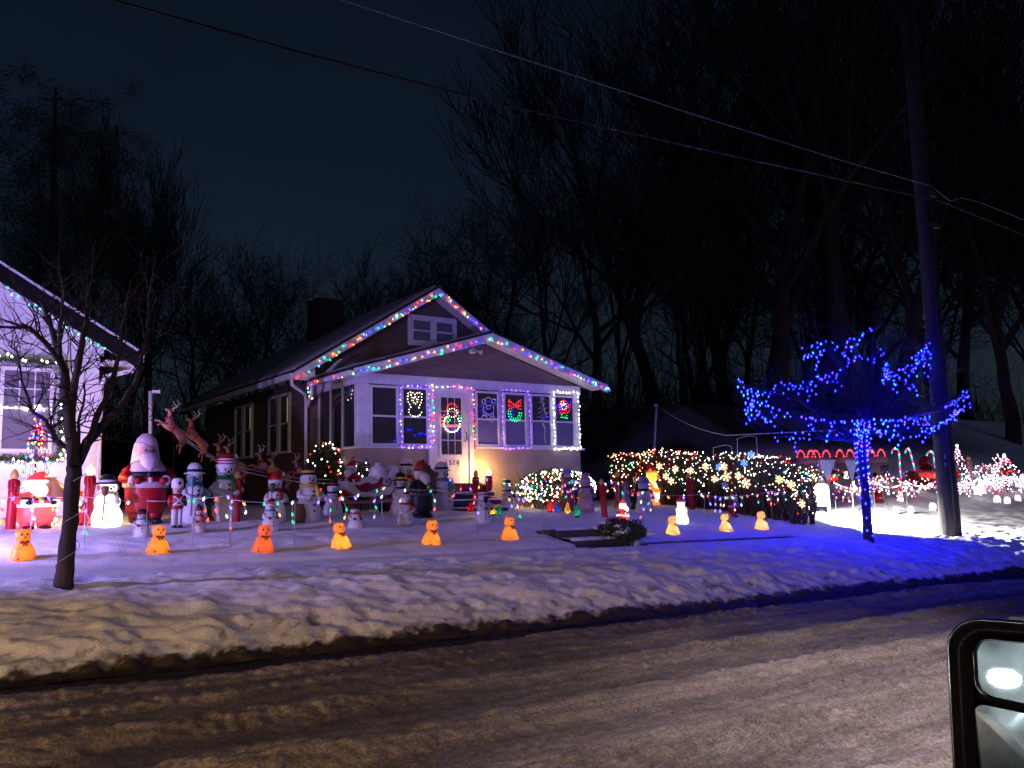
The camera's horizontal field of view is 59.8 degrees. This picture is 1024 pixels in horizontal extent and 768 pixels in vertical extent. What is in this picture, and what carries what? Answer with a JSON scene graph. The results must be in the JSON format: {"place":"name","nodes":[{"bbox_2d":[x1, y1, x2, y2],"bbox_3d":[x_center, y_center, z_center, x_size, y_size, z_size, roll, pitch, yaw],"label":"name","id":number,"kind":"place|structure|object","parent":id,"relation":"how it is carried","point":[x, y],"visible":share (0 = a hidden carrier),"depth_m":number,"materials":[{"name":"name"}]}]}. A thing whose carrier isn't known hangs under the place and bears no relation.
{"place":"outdoors","nodes":[
{"label":"outdoors","id":0,"kind":"place"},
{"bbox_2d":[0,404,1023,688],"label":"ground","id":1,"kind":"structure","parent":0,"point":[130,606],"depth_m":12.55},
{"bbox_2d":[5,469,20,529],"bbox_3d":[-7.211,1.670,12.859,0.162,0.892,0.164,6,-10,-34],"label":"candle","id":2,"kind":"object","parent":1,"relation":"on","point":[13,485],"visible":0.92,"depth_m":12.81,"materials":[{"name":"plastic"}]},
{"bbox_2d":[9,528,36,560],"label":"bear figurine","id":3,"kind":"object","parent":1,"relation":"on","point":[23,549],"visible":1,"depth_m":10.94,"materials":[{"name":"plastic"}]},
{"bbox_2d":[12,471,63,528],"bbox_3d":[-6.990,1.713,13.119,0.776,0.857,0.550,6,-10,-45],"label":"bearded figurine","id":4,"kind":"object","parent":1,"relation":"on","point":[41,483],"visible":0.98,"depth_m":12.99,"materials":[{"name":"plastic"}]},
{"bbox_2d":[19,405,58,527],"bbox_3d":[-7.125,1.227,13.336,0.686,1.857,0.652,4,-8,-35],"label":"light tree","id":5,"kind":"object","parent":1,"relation":"on","point":[37,422],"visible":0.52,"depth_m":13.35,"materials":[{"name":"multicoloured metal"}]},
{"bbox_2d":[0,261,143,517],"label":"white house","id":6,"kind":"structure","parent":1,"relation":"on","point":[13,445],"depth_m":14.70,"materials":[{"name":"paint"}]},
{"bbox_2d":[0,366,54,452],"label":"window","id":7,"kind":"structure","parent":6,"relation":"in","point":[11,444],"depth_m":14.54,"materials":[{"name":"glass"}]},
{"bbox_2d":[0,354,68,465],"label":"garland","id":8,"kind":"object","parent":6,"relation":"attached to","point":[19,457],"visible":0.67,"depth_m":14.64,"materials":[{"name":"multicoloured plastic"}]},
{"bbox_2d":[0,53,156,294],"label":"shaggy pine","id":9,"kind":"object","parent":1,"relation":"on","point":[51,235],"visible":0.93,"depth_m":23.81,"materials":[{"name":"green plant"}]},
{"bbox_2d":[0,158,165,401],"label":"bare tree","id":10,"kind":"object","parent":1,"relation":"on","point":[77,305],"visible":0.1,"depth_m":37.08,"materials":[{"name":"brown plant"}]},
{"bbox_2d":[82,465,95,525],"bbox_3d":[-6.503,1.713,13.696,0.172,0.942,0.173,5,-9,-35],"label":"candle","id":11,"kind":"object","parent":1,"relation":"on","point":[89,483],"visible":0.89,"depth_m":13.65,"materials":[{"name":"plastic"}]},
{"bbox_2d":[0,110,179,318],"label":"shaggy pine","id":12,"kind":"object","parent":1,"relation":"on","point":[102,259],"visible":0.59,"depth_m":26.30,"materials":[{"name":"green plant"}]},
{"bbox_2d":[0,166,202,589],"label":"young tree","id":13,"kind":"object","parent":1,"relation":"on","point":[76,448],"visible":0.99,"depth_m":9.55,"materials":[{"name":"brown plant"}]},
{"bbox_2d":[91,474,122,527],"bbox_3d":[-6.204,1.791,13.675,0.460,0.814,0.485,6,-10,-45],"label":"snowman figurine","id":14,"kind":"object","parent":1,"relation":"on","point":[107,487],"visible":0.95,"depth_m":13.57,"materials":[{"name":"plastic"}]},
{"bbox_2d":[0,493,231,550],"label":"hanging bulb string","id":15,"kind":"object","parent":1,"relation":"on","point":[84,532],"visible":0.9,"depth_m":11.85,"materials":[{"name":"plastic"}]},
{"bbox_2d":[64,97,194,433],"bbox_3d":[-14.707,-3.294,34.372,5.130,14.897,5.712,-6,-9,36],"label":"bare tree","id":16,"kind":"object","parent":1,"relation":"on","point":[161,240],"visible":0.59,"depth_m":34.76,"materials":[{"name":"brown plant"}]},
{"bbox_2d":[132,509,151,537],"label":"snowman figurine","id":17,"kind":"object","parent":1,"relation":"on","point":[139,530],"visible":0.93,"depth_m":12.91,"materials":[{"name":"plastic"}]},
{"bbox_2d":[60,160,232,472],"bbox_3d":[-15.069,-2.687,37.091,7.826,13.740,5.347,-6,-9,37],"label":"bare tree","id":18,"kind":"object","parent":1,"relation":"on","point":[191,284],"visible":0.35,"depth_m":36.62,"materials":[{"name":"brown plant"}]},
{"bbox_2d":[118,434,175,523],"bbox_3d":[-5.864,1.522,14.272,0.880,1.453,0.659,4,-8,-35],"label":"bearded figurine","id":19,"kind":"object","parent":1,"relation":"on","point":[144,475],"visible":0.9,"depth_m":14.07,"materials":[{"name":"plastic"}]},
{"bbox_2d":[146,525,169,553],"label":"bear figurine","id":20,"kind":"object","parent":1,"relation":"on","point":[158,543],"visible":1,"depth_m":11.88,"materials":[{"name":"plastic"}]},
{"bbox_2d":[154,400,187,493],"bbox_3d":[-5.732,1.314,14.969,0.205,2.101,0.546,-8,-10,43],"label":"reindeer figurine","id":21,"kind":"object","parent":1,"relation":"on","point":[175,429],"visible":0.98,"depth_m":15.02,"materials":[{"name":"plastic"}]},
{"bbox_2d":[167,478,186,527],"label":"soldier figurine","id":22,"kind":"object","parent":1,"relation":"on","point":[177,485],"visible":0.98,"depth_m":13.98,"materials":[{"name":"plastic"}]},
{"bbox_2d":[99,217,290,433],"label":"bare tree","id":23,"kind":"object","parent":1,"relation":"on","point":[209,332],"visible":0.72,"depth_m":44.01,"materials":[{"name":"brown plant"}]},
{"bbox_2d":[181,410,208,462],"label":"reindeer figurine","id":24,"kind":"object","parent":1,"relation":"on","point":[191,433],"visible":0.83,"depth_m":15.51,"materials":[{"name":"plastic"}]},
{"bbox_2d":[182,463,210,522],"bbox_3d":[-5.237,1.789,14.647,0.433,0.995,0.476,-5,-8,30],"label":"snowman figurine","id":25,"kind":"object","parent":1,"relation":"on","point":[194,488],"visible":0.81,"depth_m":14.56,"materials":[{"name":"plastic"}]},
{"bbox_2d":[210,452,243,521],"bbox_3d":[-4.855,1.740,15.077,0.578,1.172,0.477,4,-9,-39],"label":"snowman figurine","id":26,"kind":"object","parent":1,"relation":"on","point":[223,484],"visible":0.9,"depth_m":14.94,"materials":[{"name":"plastic"}]},
{"bbox_2d":[142,233,331,402],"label":"bare tree","id":27,"kind":"object","parent":1,"relation":"on","point":[274,301],"visible":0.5,"depth_m":49.73,"materials":[{"name":"brown plant"}]},
{"bbox_2d":[251,524,273,552],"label":"bear figurine","id":28,"kind":"object","parent":1,"relation":"on","point":[263,543],"visible":0.99,"depth_m":12.50,"materials":[{"name":"plastic"}]},
{"bbox_2d":[262,498,280,531],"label":"snowman figurine","id":29,"kind":"object","parent":1,"relation":"on","point":[270,515],"visible":0.88,"depth_m":14.14,"materials":[{"name":"plastic"}]},
{"bbox_2d":[264,471,288,522],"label":"snowman figurine","id":30,"kind":"object","parent":1,"relation":"on","point":[275,489],"visible":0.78,"depth_m":15.23,"materials":[{"name":"plastic"}]},
{"bbox_2d":[186,226,368,409],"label":"bare tree","id":31,"kind":"object","parent":1,"relation":"on","point":[262,336],"visible":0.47,"depth_m":50.24,"materials":[{"name":"brown plant"}]},
{"bbox_2d":[290,464,324,522],"bbox_3d":[-3.600,1.910,15.528,0.674,1.012,0.460,5,-9,-43],"label":"snowman figurine","id":32,"kind":"object","parent":1,"relation":"on","point":[306,509],"visible":0.97,"depth_m":15.43,"materials":[{"name":"plastic"}]},
{"bbox_2d":[305,440,344,509],"bbox_3d":[-4.031,1.954,19.060,0.935,1.566,0.867,4,-8,-35],"label":"round bush","id":33,"kind":"object","parent":1,"relation":"on","point":[321,466],"visible":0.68,"depth_m":18.93,"materials":[{"name":"green plant"}]},
{"bbox_2d":[323,479,344,514],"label":"snowman figurine","id":34,"kind":"object","parent":1,"relation":"on","point":[333,492],"visible":0.88,"depth_m":16.69,"materials":[{"name":"plastic"}]},
{"bbox_2d":[331,522,352,548],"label":"bear figurine","id":35,"kind":"object","parent":1,"relation":"on","point":[340,539],"visible":0.99,"depth_m":13.23,"materials":[{"name":"plastic"}]},
{"bbox_2d":[304,255,398,320],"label":"bare tree","id":36,"kind":"object","parent":1,"relation":"on","point":[344,301],"visible":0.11,"depth_m":48.03,"materials":[{"name":"brown plant"}]},
{"bbox_2d":[323,463,398,512],"bbox_3d":[-2.939,2.062,17.775,1.594,0.985,0.464,4,-8,-35],"label":"sleigh","id":37,"kind":"object","parent":1,"relation":"on","point":[379,475],"visible":0.82,"depth_m":17.73,"materials":[{"name":"plastic"}]},
{"bbox_2d":[339,460,360,498],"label":"bearded figurine","id":38,"kind":"object","parent":37,"relation":"in","point":[350,475],"visible":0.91,"depth_m":17.51,"materials":[{"name":"plastic"}]},
{"bbox_2d":[325,233,443,320],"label":"bare tree","id":39,"kind":"object","parent":1,"relation":"on","point":[375,305],"visible":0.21,"depth_m":40.33,"materials":[{"name":"brown plant"}]},
{"bbox_2d":[230,485,542,545],"bbox_3d":[-1.932,2.172,14.728,5.704,1.010,0.812,4,-9,-38],"label":"hanging bulb string","id":40,"kind":"object","parent":1,"relation":"on","point":[330,500],"visible":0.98,"depth_m":14.55,"materials":[{"name":"plastic"}]},
{"bbox_2d":[180,285,607,509],"bbox_3d":[-3.753,0.548,24.718,7.603,6.150,11.430,4,-8,-35],"label":"bungalow","id":41,"kind":"object","parent":1,"relation":"on","point":[348,414],"visible":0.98,"depth_m":21.00,"materials":[{"name":"beige paint"}]},
{"bbox_2d":[234,402,253,459],"bbox_3d":[-7.282,1.294,24.115,0.070,1.470,1.480,4,-8,-35],"label":"side window","id":42,"kind":"structure","parent":41,"relation":"in","point":[243,414],"depth_m":24.03,"materials":[{"name":"glass"}]},
{"bbox_2d":[266,392,290,455],"bbox_3d":[-5.750,0.997,21.943,0.070,1.470,1.530,4,-8,-35],"label":"side window","id":43,"kind":"structure","parent":41,"relation":"in","point":[279,406],"depth_m":21.87,"materials":[{"name":"glass"}]},
{"bbox_2d":[369,384,398,445],"bbox_3d":[-2.746,0.675,19.113,0.670,1.300,0.050,4,-8,-35],"label":"window","id":44,"kind":"structure","parent":41,"relation":"in","point":[383,399],"depth_m":19.10,"materials":[{"name":"glass"}]},
{"bbox_2d":[400,386,428,445],"bbox_3d":[-2.135,0.714,19.538,0.680,1.300,0.050,4,-8,-35],"label":"window","id":45,"kind":"structure","parent":41,"relation":"in","point":[414,429],"depth_m":19.54,"materials":[{"name":"glass"}]},
{"bbox_2d":[411,318,432,342],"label":"window","id":46,"kind":"structure","parent":41,"relation":"in","point":[421,329],"depth_m":22.40,"materials":[{"name":"glass"}]},
{"bbox_2d":[435,320,454,342],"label":"window","id":47,"kind":"structure","parent":41,"relation":"in","point":[444,330],"depth_m":22.77,"materials":[{"name":"glass"}]},
{"bbox_2d":[434,387,468,482],"bbox_3d":[-1.360,1.161,20.049,0.910,2.145,0.108,4,-8,-35],"label":"door","id":48,"kind":"structure","parent":41,"relation":"in","point":[451,448],"depth_m":20.07,"materials":[{"name":"white paint"}]},
{"bbox_2d":[474,390,499,446],"bbox_3d":[-0.570,0.807,20.629,0.660,1.285,0.050,4,-8,-35],"label":"window","id":49,"kind":"structure","parent":41,"relation":"in","point":[487,433],"depth_m":20.62,"materials":[{"name":"glass"}]},
{"bbox_2d":[502,392,527,446],"bbox_3d":[0.073,0.848,21.077,0.670,1.285,0.050,4,-8,-35],"label":"window","id":50,"kind":"structure","parent":41,"relation":"in","point":[515,433],"depth_m":21.07,"materials":[{"name":"glass"}]},
{"bbox_2d":[529,394,552,447],"bbox_3d":[0.700,0.888,21.514,0.640,1.285,0.050,4,-8,-35],"label":"window","id":51,"kind":"structure","parent":41,"relation":"in","point":[537,438],"depth_m":21.51,"materials":[{"name":"glass"}]},
{"bbox_2d":[553,395,575,447],"bbox_3d":[1.290,0.926,21.925,0.640,1.285,0.050,4,-8,-35],"label":"window","id":52,"kind":"structure","parent":41,"relation":"in","point":[564,435],"depth_m":21.92,"materials":[{"name":"glass"}]},
{"bbox_2d":[391,472,408,516],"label":"snowman figurine","id":53,"kind":"object","parent":1,"relation":"on","point":[400,480],"visible":0.77,"depth_m":17.06,"materials":[{"name":"plastic"}]},
{"bbox_2d":[397,491,415,524],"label":"snowman figurine","id":54,"kind":"object","parent":1,"relation":"on","point":[406,510],"visible":0.98,"depth_m":15.92,"materials":[{"name":"plastic"}]},
{"bbox_2d":[409,459,437,517],"bbox_3d":[-1.734,2.018,17.179,0.503,1.136,0.709,-8,-9,43],"label":"bearded figurine","id":55,"kind":"object","parent":1,"relation":"on","point":[423,484],"visible":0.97,"depth_m":17.01,"materials":[{"name":"plastic"}]},
{"bbox_2d":[422,520,441,545],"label":"bear figurine","id":56,"kind":"object","parent":1,"relation":"on","point":[431,537],"visible":0.97,"depth_m":14.09,"materials":[{"name":"plastic"}]},
{"bbox_2d":[432,462,456,510],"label":"snowman figurine","id":57,"kind":"object","parent":1,"relation":"on","point":[443,502],"visible":0.91,"depth_m":18.77,"materials":[{"name":"plastic"}]},
{"bbox_2d":[383,228,563,351],"bbox_3d":[-1.865,-1.483,41.035,9.472,10.024,9.710,-3,-7,16],"label":"bare tree","id":58,"kind":"object","parent":1,"relation":"on","point":[449,278],"visible":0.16,"depth_m":39.94,"materials":[{"name":"brown plant"}]},
{"bbox_2d":[376,180,579,362],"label":"bare tree","id":59,"kind":"object","parent":1,"relation":"on","point":[473,237],"visible":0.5,"depth_m":40.36,"materials":[{"name":"brown plant"}]},
{"bbox_2d":[357,182,604,363],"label":"bare tree","id":60,"kind":"object","parent":1,"relation":"on","point":[417,255],"visible":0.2,"depth_m":43.55,"materials":[{"name":"brown plant"}]},
{"bbox_2d":[453,483,508,510],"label":"porch stairs","id":61,"kind":"structure","parent":1,"relation":"on","point":[463,486],"depth_m":19.43,"materials":[{"name":"paint"}]},
{"bbox_2d":[475,488,492,522],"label":"snowman figurine","id":62,"kind":"object","parent":1,"relation":"on","point":[484,506],"visible":0.98,"depth_m":16.79,"materials":[{"name":"plastic"}]},
{"bbox_2d":[514,466,597,509],"bbox_3d":[1.035,2.458,20.839,2.381,1.077,0.912,4,-8,-35],"label":"evergreen bush","id":63,"kind":"object","parent":1,"relation":"on","point":[537,477],"visible":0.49,"depth_m":20.46,"materials":[{"name":"green plant"}]},
{"bbox_2d":[96,294,1023,498],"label":"brush","id":64,"kind":"object","parent":1,"relation":"on","point":[112,457],"visible":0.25,"depth_m":40.30,"materials":[{"name":"brown plant"}]},
{"bbox_2d":[481,151,651,366],"bbox_3d":[2.469,-4.215,39.782,7.981,12.874,6.419,-6,-8,35],"label":"bare tree","id":65,"kind":"object","parent":1,"relation":"on","point":[586,309],"visible":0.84,"depth_m":39.30,"materials":[{"name":"brown plant"}]},
{"bbox_2d":[559,468,577,511],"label":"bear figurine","id":66,"kind":"object","parent":1,"relation":"on","point":[566,476],"visible":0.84,"depth_m":19.73,"materials":[{"name":"plastic"}]},
{"bbox_2d":[536,526,629,547],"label":"concrete steps","id":67,"kind":"structure","parent":1,"relation":"on","point":[582,537],"depth_m":15.89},
{"bbox_2d":[577,472,595,511],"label":"snowman figurine","id":68,"kind":"object","parent":1,"relation":"on","point":[586,493],"visible":0.96,"depth_m":19.79,"materials":[{"name":"plastic"}]},
{"bbox_2d":[428,0,762,405],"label":"bare tree","id":69,"kind":"object","parent":1,"relation":"on","point":[621,303],"visible":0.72,"depth_m":46.07,"materials":[{"name":"brown plant"}]},
{"bbox_2d":[440,88,754,409],"bbox_3d":[4.084,-6.242,40.103,13.544,15.507,13.212,-3,-7,16],"label":"bare tree","id":70,"kind":"object","parent":1,"relation":"on","point":[630,305],"visible":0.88,"depth_m":39.39,"materials":[{"name":"brown plant"}]},
{"bbox_2d":[581,151,662,407],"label":"bare tree","id":71,"kind":"object","parent":1,"relation":"on","point":[632,283],"visible":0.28,"depth_m":59.59,"materials":[{"name":"brown plant"}]},
{"bbox_2d":[591,514,656,545],"bbox_3d":[2.038,2.700,16.328,1.064,0.621,1.220,4,-8,-35],"label":"snowy shrub","id":72,"kind":"object","parent":1,"relation":"on","point":[617,528],"visible":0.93,"depth_m":16.02,"materials":[{"name":"green plant"}]},
{"bbox_2d":[635,476,654,512],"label":"snowman figurine","id":73,"kind":"object","parent":1,"relation":"on","point":[643,482],"visible":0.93,"depth_m":20.23,"materials":[{"name":"plastic"}]},
{"bbox_2d":[645,464,660,504],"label":"bear figurine","id":74,"kind":"object","parent":1,"relation":"on","point":[652,475],"visible":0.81,"depth_m":23.48,"materials":[{"name":"plastic"}]},
{"bbox_2d":[586,117,735,404],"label":"bare tree","id":75,"kind":"object","parent":1,"relation":"on","point":[680,360],"visible":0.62,"depth_m":42.25,"materials":[{"name":"brown plant"}]},
{"bbox_2d":[599,138,766,403],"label":"bare tree","id":76,"kind":"object","parent":1,"relation":"on","point":[681,311],"visible":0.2,"depth_m":53.10,"materials":[{"name":"brown plant"}]},
{"bbox_2d":[617,223,775,402],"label":"bare tree","id":77,"kind":"object","parent":1,"relation":"on","point":[688,341],"visible":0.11,"depth_m":72.71,"materials":[{"name":"brown plant"}]},
{"bbox_2d":[529,0,867,405],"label":"bare tree","id":78,"kind":"object","parent":1,"relation":"on","point":[711,317],"visible":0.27,"depth_m":52.39,"materials":[{"name":"brown plant"}]},
{"bbox_2d":[629,98,775,403],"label":"bare tree","id":79,"kind":"object","parent":1,"relation":"on","point":[699,337],"visible":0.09,"depth_m":68.21,"materials":[{"name":"brown plant"}]},
{"bbox_2d":[607,449,818,524],"bbox_3d":[4.883,2.593,22.875,1.140,2.033,6.456,4,-8,-35],"label":"hedge","id":80,"kind":"object","parent":1,"relation":"on","point":[791,510],"visible":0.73,"depth_m":21.80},
{"bbox_2d":[609,448,818,512],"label":"hedge lights","id":81,"kind":"object","parent":80,"relation":"attached to","point":[730,472],"visible":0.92,"depth_m":21.19,"materials":[{"name":"multicoloured plastic"}]},
{"bbox_2d":[621,489,810,523],"bbox_3d":[4.833,2.711,19.309,6.108,0.940,0.673,4,-8,-35],"label":"hanging bulb string","id":82,"kind":"object","parent":1,"relation":"on","point":[641,492],"visible":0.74,"depth_m":18.48,"materials":[{"name":"plastic"}]},
{"bbox_2d":[638,152,879,407],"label":"bare tree","id":83,"kind":"object","parent":1,"relation":"on","point":[752,334],"visible":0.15,"depth_m":70.87,"materials":[{"name":"brown plant"}]},
{"bbox_2d":[509,0,1023,409],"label":"bare tree","id":84,"kind":"object","parent":1,"relation":"on","point":[787,277],"visible":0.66,"depth_m":42.42,"materials":[{"name":"brown plant"}]},
{"bbox_2d":[646,0,900,413],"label":"bare tree","id":85,"kind":"object","parent":1,"relation":"on","point":[829,245],"visible":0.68,"depth_m":43.35,"materials":[{"name":"brown plant"}]},
{"bbox_2d":[719,171,882,409],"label":"bare tree","id":86,"kind":"object","parent":1,"relation":"on","point":[792,337],"visible":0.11,"depth_m":74.81,"materials":[{"name":"brown plant"}]},
{"bbox_2d":[694,0,1023,411],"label":"bare tree","id":87,"kind":"object","parent":1,"relation":"on","point":[847,262],"visible":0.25,"depth_m":48.57,"materials":[{"name":"brown plant"}]},
{"bbox_2d":[699,267,1023,542],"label":"tree","id":88,"kind":"object","parent":1,"relation":"on","point":[893,397],"visible":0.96,"depth_m":17.50,"materials":[{"name":"brown plant"}]},
{"bbox_2d":[737,328,970,538],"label":"blue lights","id":89,"kind":"object","parent":88,"relation":"attached to","point":[862,420],"visible":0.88,"depth_m":17.23,"materials":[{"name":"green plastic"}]},
{"bbox_2d":[702,166,1022,398],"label":"bare tree","id":90,"kind":"object","parent":1,"relation":"on","point":[766,332],"visible":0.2,"depth_m":66.91,"materials":[{"name":"brown plant"}]},
{"bbox_2d":[719,44,1023,410],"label":"bare tree","id":91,"kind":"object","parent":1,"relation":"on","point":[915,270],"visible":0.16,"depth_m":56.89,"materials":[{"name":"brown plant"}]},
{"bbox_2d":[802,235,944,409],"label":"bare tree","id":92,"kind":"object","parent":1,"relation":"on","point":[856,320],"visible":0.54,"depth_m":55.15,"materials":[{"name":"brown plant"}]},
{"bbox_2d":[866,456,889,476],"bbox_3d":[12.580,2.857,30.809,0.833,0.706,0.552,0,-7,-13],"label":"toy hut","id":93,"kind":"object","parent":1,"relation":"on","point":[878,465],"visible":0.83,"depth_m":30.57,"materials":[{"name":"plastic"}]},
{"bbox_2d":[750,0,1023,421],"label":"bare tree","id":94,"kind":"object","parent":1,"relation":"on","point":[893,255],"visible":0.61,"depth_m":43.28,"materials":[{"name":"brown plant"}]},
{"bbox_2d":[751,29,1023,420],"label":"bare tree","id":95,"kind":"object","parent":1,"relation":"on","point":[967,413],"visible":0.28,"depth_m":51.27,"materials":[{"name":"brown plant"}]},
{"bbox_2d":[754,112,1023,416],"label":"bare tree","id":96,"kind":"object","parent":1,"relation":"on","point":[957,305],"visible":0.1,"depth_m":69.51,"materials":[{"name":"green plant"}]},
{"bbox_2d":[770,24,1023,444],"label":"bare tree","id":97,"kind":"object","parent":1,"relation":"on","point":[1000,345],"visible":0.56,"depth_m":44.08,"materials":[{"name":"brown plant"}]},
{"bbox_2d":[899,0,961,536],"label":"utility pole","id":98,"kind":"object","parent":1,"relation":"on","point":[949,516],"visible":0.78,"depth_m":20.24,"materials":[{"name":"brown wood"}]},
{"bbox_2d":[109,0,1023,235],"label":"power cable","id":99,"kind":"object","parent":98,"relation":"attached to","point":[300,52],"visible":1,"depth_m":13.23,"materials":[{"name":"metal"}]},
{"bbox_2d":[342,0,930,185],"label":"phone wire","id":100,"kind":"object","parent":98,"relation":"attached to","point":[611,87],"visible":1,"depth_m":14.64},
{"bbox_2d":[878,0,1023,313],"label":"bare tree","id":101,"kind":"object","parent":1,"relation":"on","point":[1021,308],"visible":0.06,"depth_m":59.51,"materials":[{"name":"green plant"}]},
{"bbox_2d":[959,124,1023,361],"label":"bare tree","id":102,"kind":"object","parent":1,"relation":"on","point":[1021,355],"visible":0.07,"depth_m":96.44,"materials":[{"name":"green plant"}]},
{"bbox_2d":[0,575,1023,767],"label":"road","id":103,"kind":"structure","parent":0,"point":[857,680],"depth_m":6.45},
{"bbox_2d":[0,0,1023,441],"label":"sky","id":104,"kind":"structure","parent":0,"point":[304,144],"materials":[{"name":"black"}]},
{"bbox_2d":[946,618,1023,767],"bbox_3d":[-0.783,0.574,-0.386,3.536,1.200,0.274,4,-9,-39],"label":"side mirror","id":105,"kind":"object","parent":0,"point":[985,663],"visible":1,"depth_m":0.76,"materials":[{"name":"black plastic"}]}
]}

